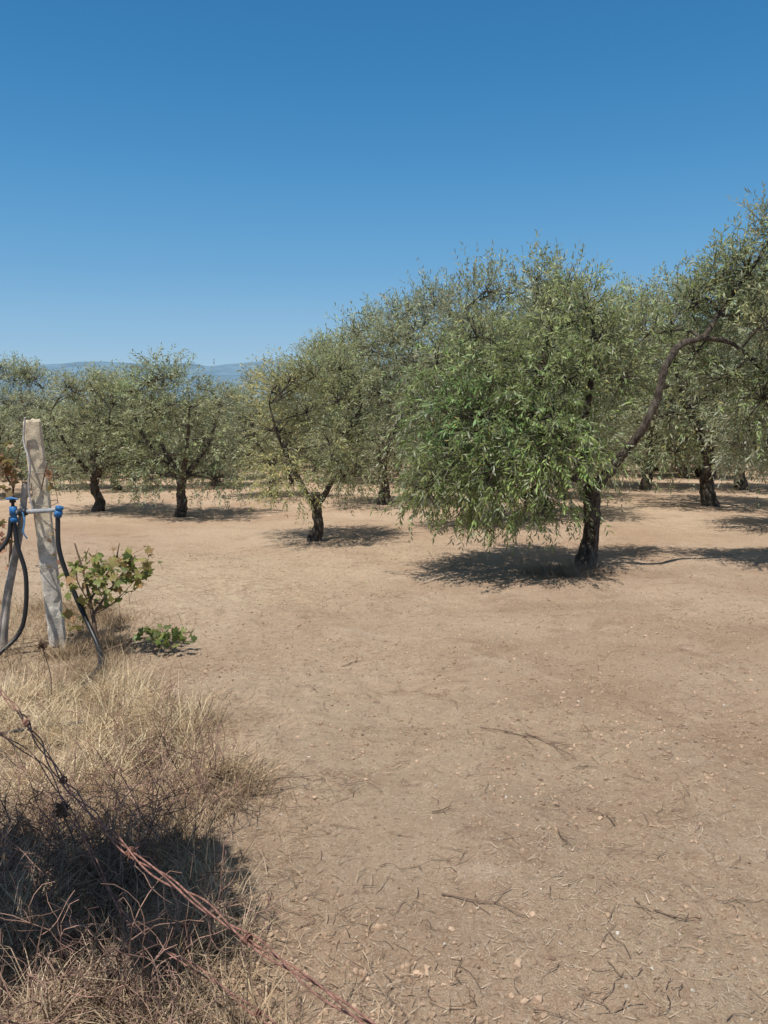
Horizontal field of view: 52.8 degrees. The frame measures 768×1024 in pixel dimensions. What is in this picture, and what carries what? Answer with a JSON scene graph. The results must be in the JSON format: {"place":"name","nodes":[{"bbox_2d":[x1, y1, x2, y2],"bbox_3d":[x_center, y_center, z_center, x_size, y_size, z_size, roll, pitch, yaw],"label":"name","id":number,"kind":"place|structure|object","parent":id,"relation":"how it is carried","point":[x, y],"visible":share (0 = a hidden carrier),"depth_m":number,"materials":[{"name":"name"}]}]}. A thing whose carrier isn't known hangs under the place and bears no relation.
{"place":"outdoors","nodes":[
{"label":"outdoors","id":0,"kind":"place"},
{"bbox_2d":[0,355,755,406],"bbox_3d":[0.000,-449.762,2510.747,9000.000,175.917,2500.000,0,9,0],"label":"distant hills","id":1,"kind":"structure","parent":0,"point":[224,371],"depth_m":2391.20,"materials":[{"name":"blue"}]},
{"bbox_2d":[0,406,767,1023],"bbox_3d":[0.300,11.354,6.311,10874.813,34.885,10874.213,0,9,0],"label":"ground","id":2,"kind":"structure","parent":0,"point":[644,520],"depth_m":4.20,"materials":[{"name":"beige soil"}]},
{"bbox_2d":[0,481,27,651],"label":"wooden stake","id":3,"kind":"object","parent":2,"relation":"on","point":[7,594],"visible":0.87,"depth_m":5.68,"materials":[{"name":"grey wood"}]},
{"bbox_2d":[0,407,48,489],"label":"olive tree","id":4,"kind":"object","parent":2,"relation":"on","point":[2,431],"visible":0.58,"depth_m":18.80,"materials":[{"name":"green plant"}]},
{"bbox_2d":[0,433,59,569],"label":"grapevine","id":5,"kind":"object","parent":2,"relation":"on","point":[7,467],"visible":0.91,"depth_m":5.63,"materials":[{"name":"brown plant"}]},
{"bbox_2d":[0,350,78,479],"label":"olive tree","id":6,"kind":"object","parent":2,"relation":"on","point":[27,376],"visible":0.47,"depth_m":25.13,"materials":[{"name":"green plant"}]},
{"bbox_2d":[23,417,66,647],"bbox_3d":[-2.535,0.283,5.849,0.213,1.997,0.218,-6,10,-19],"label":"concrete fence post","id":7,"kind":"object","parent":2,"relation":"on","point":[33,440],"visible":0.84,"depth_m":5.77,"materials":[{"name":"grey concrete"}]},
{"bbox_2d":[0,385,98,483],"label":"olive tree","id":8,"kind":"object","parent":2,"relation":"on","point":[30,402],"visible":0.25,"depth_m":21.24,"materials":[{"name":"green plant"}]},
{"bbox_2d":[0,497,102,734],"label":"irrigation hose","id":9,"kind":"object","parent":2,"relation":"on","point":[57,510],"visible":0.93,"depth_m":5.63,"materials":[{"name":"plastic"}]},
{"bbox_2d":[5,359,167,511],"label":"olive tree","id":10,"kind":"object","parent":2,"relation":"on","point":[98,385],"visible":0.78,"depth_m":14.99,"materials":[{"name":"green plant"}]},
{"bbox_2d":[50,366,178,489],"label":"olive tree","id":11,"kind":"object","parent":2,"relation":"on","point":[87,464],"visible":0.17,"depth_m":20.79,"materials":[{"name":"green plant"}]},
{"bbox_2d":[56,542,196,658],"bbox_3d":[-1.900,0.649,5.683,1.054,0.824,0.484,0,9,0],"label":"grapevine","id":12,"kind":"object","parent":2,"relation":"on","point":[127,561],"visible":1,"depth_m":5.64,"materials":[{"name":"green plant"}]},
{"bbox_2d":[0,640,344,1023],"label":"dead weeds","id":13,"kind":"object","parent":2,"relation":"on","point":[59,811],"visible":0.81,"depth_m":2.52,"materials":[{"name":"beige plant"}]},
{"bbox_2d":[91,342,266,516],"bbox_3d":[-3.870,-1.393,14.507,3.284,3.490,3.423,3,9,21],"label":"olive tree","id":14,"kind":"object","parent":2,"relation":"on","point":[182,475],"visible":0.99,"depth_m":14.25,"materials":[{"name":"green plant"}]},
{"bbox_2d":[0,689,375,1023],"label":"barbed wire","id":15,"kind":"object","parent":2,"relation":"on","point":[245,939],"visible":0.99,"depth_m":1.99,"materials":[{"name":"metal"}]},
{"bbox_2d":[162,380,271,487],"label":"olive tree","id":16,"kind":"object","parent":2,"relation":"on","point":[193,430],"visible":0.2,"depth_m":22.08,"materials":[{"name":"green plant"}]},
{"bbox_2d":[0,582,471,1023],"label":"dry grass","id":17,"kind":"structure","parent":2,"relation":"on","point":[132,687],"depth_m":3.19,"materials":[{"name":"plant"}]},
{"bbox_2d":[204,362,341,497],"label":"olive tree","id":18,"kind":"object","parent":2,"relation":"on","point":[244,430],"visible":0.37,"depth_m":18.36,"materials":[{"name":"green plant"}]},
{"bbox_2d":[224,329,397,541],"bbox_3d":[-1.068,-0.972,11.249,2.525,3.332,2.729,-1,9,-8],"label":"olive tree","id":19,"kind":"object","parent":2,"relation":"on","point":[315,499],"visible":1,"depth_m":10.90,"materials":[{"name":"green plant"}]},
{"bbox_2d":[271,320,397,481],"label":"olive tree","id":20,"kind":"object","parent":2,"relation":"on","point":[325,338],"visible":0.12,"depth_m":23.67,"materials":[{"name":"green plant"}]},
{"bbox_2d":[299,289,449,504],"bbox_3d":[-0.040,-2.325,16.962,3.909,4.955,4.162,-4,10,-23],"label":"olive tree","id":21,"kind":"object","parent":2,"relation":"on","point":[392,337],"visible":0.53,"depth_m":16.45,"materials":[{"name":"green plant"}]},
{"bbox_2d":[1,499,759,974],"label":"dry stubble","id":22,"kind":"object","parent":2,"relation":"on","point":[319,629],"visible":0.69,"depth_m":8.10,"materials":[{"name":"beige plant"}]},
{"bbox_2d":[0,325,765,479],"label":"distant olive grove","id":23,"kind":"object","parent":2,"relation":"on","point":[698,472],"visible":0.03,"depth_m":27.04,"materials":[{"name":"green plant"}]},
{"bbox_2d":[0,542,767,1023],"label":"earth clods","id":24,"kind":"object","parent":2,"relation":"on","point":[538,998],"visible":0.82,"depth_m":3.56,"materials":[{"name":"soil"}]},
{"bbox_2d":[9,542,767,1023],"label":"fallen twigs","id":25,"kind":"object","parent":2,"relation":"on","point":[507,832],"visible":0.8,"depth_m":2.96,"materials":[{"name":"brown wood"}]},
{"bbox_2d":[33,559,764,1020],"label":"pebbles","id":26,"kind":"object","parent":2,"relation":"on","point":[499,839],"visible":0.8,"depth_m":2.84,"materials":[{"name":"stone"}]},
{"bbox_2d":[354,258,479,484],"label":"olive tree","id":27,"kind":"object","parent":2,"relation":"on","point":[418,303],"visible":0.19,"depth_m":22.59,"materials":[{"name":"green plant"}]},
{"bbox_2d":[383,239,552,526],"bbox_3d":[1.501,-1.823,12.514,3.125,4.862,2.792,-7,11,-40],"label":"olive tree","id":28,"kind":"object","parent":2,"relation":"on","point":[493,292],"visible":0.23,"depth_m":12.06,"materials":[{"name":"green plant"}]},
{"bbox_2d":[440,295,524,458],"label":"olive tree","id":29,"kind":"object","parent":2,"relation":"on","point":[483,316],"visible":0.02,"depth_m":25.57,"materials":[{"name":"green plant"}]},
{"bbox_2d":[457,229,663,516],"bbox_3d":[2.900,-2.245,13.959,3.917,5.416,3.678,-6,11,-36],"label":"olive tree","id":30,"kind":"object","parent":2,"relation":"on","point":[541,283],"visible":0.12,"depth_m":13.45,"materials":[{"name":"green plant"}]},
{"bbox_2d":[358,182,767,570],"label":"olive tree","id":31,"kind":"object","parent":2,"relation":"on","point":[466,463],"visible":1,"depth_m":8.39,"materials":[{"name":"green plant"}]},
{"bbox_2d":[512,551,618,579],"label":"dry grass","id":32,"kind":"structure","parent":2,"relation":"on","point":[570,571],"depth_m":8.66,"materials":[{"name":"plant"}]},
{"bbox_2d":[495,269,657,498],"bbox_3d":[4.242,-2.725,18.036,4.013,5.679,3.851,-6,11,-34],"label":"olive tree","id":33,"kind":"object","parent":2,"relation":"on","point":[623,409],"visible":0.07,"depth_m":17.85,"materials":[{"name":"green plant"}]},
{"bbox_2d":[513,268,648,482],"bbox_3d":[5.463,-3.618,22.399,4.659,6.696,4.976,-3,9,-21],"label":"olive tree","id":34,"kind":"object","parent":2,"relation":"on","point":[595,358],"visible":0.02,"depth_m":21.62,"materials":[{"name":"green plant"}]},
{"bbox_2d":[579,260,749,489],"bbox_3d":[7.188,-3.332,21.005,5.143,6.515,4.438,-3,9,-17],"label":"olive tree","id":35,"kind":"object","parent":2,"relation":"on","point":[642,486],"visible":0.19,"depth_m":20.32,"materials":[{"name":"green plant"}]},
{"bbox_2d":[613,318,751,478],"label":"olive tree","id":36,"kind":"object","parent":2,"relation":"on","point":[684,475],"visible":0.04,"depth_m":25.89,"materials":[{"name":"green plant"}]},
{"bbox_2d":[606,238,767,506],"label":"olive tree","id":37,"kind":"object","parent":2,"relation":"on","point":[707,492],"visible":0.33,"depth_m":15.80,"materials":[{"name":"green plant"}]},
{"bbox_2d":[664,312,767,489],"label":"olive tree","id":38,"kind":"object","parent":2,"relation":"on","point":[743,484],"visible":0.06,"depth_m":21.17,"materials":[{"name":"green plant"}]},
{"bbox_2d":[689,288,767,490],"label":"olive tree","id":39,"kind":"object","parent":2,"relation":"on","point":[734,461],"visible":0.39,"depth_m":12.36,"materials":[{"name":"green plant"}]},
{"bbox_2d":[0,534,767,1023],"bbox_3d":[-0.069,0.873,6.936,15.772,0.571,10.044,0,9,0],"label":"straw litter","id":40,"kind":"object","parent":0,"point":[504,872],"visible":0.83,"depth_m":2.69,"materials":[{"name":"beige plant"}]},
{"bbox_2d":[0,0,767,365],"label":"sky","id":41,"kind":"structure","parent":0,"point":[209,179],"materials":[{"name":"blue"}]}
]}

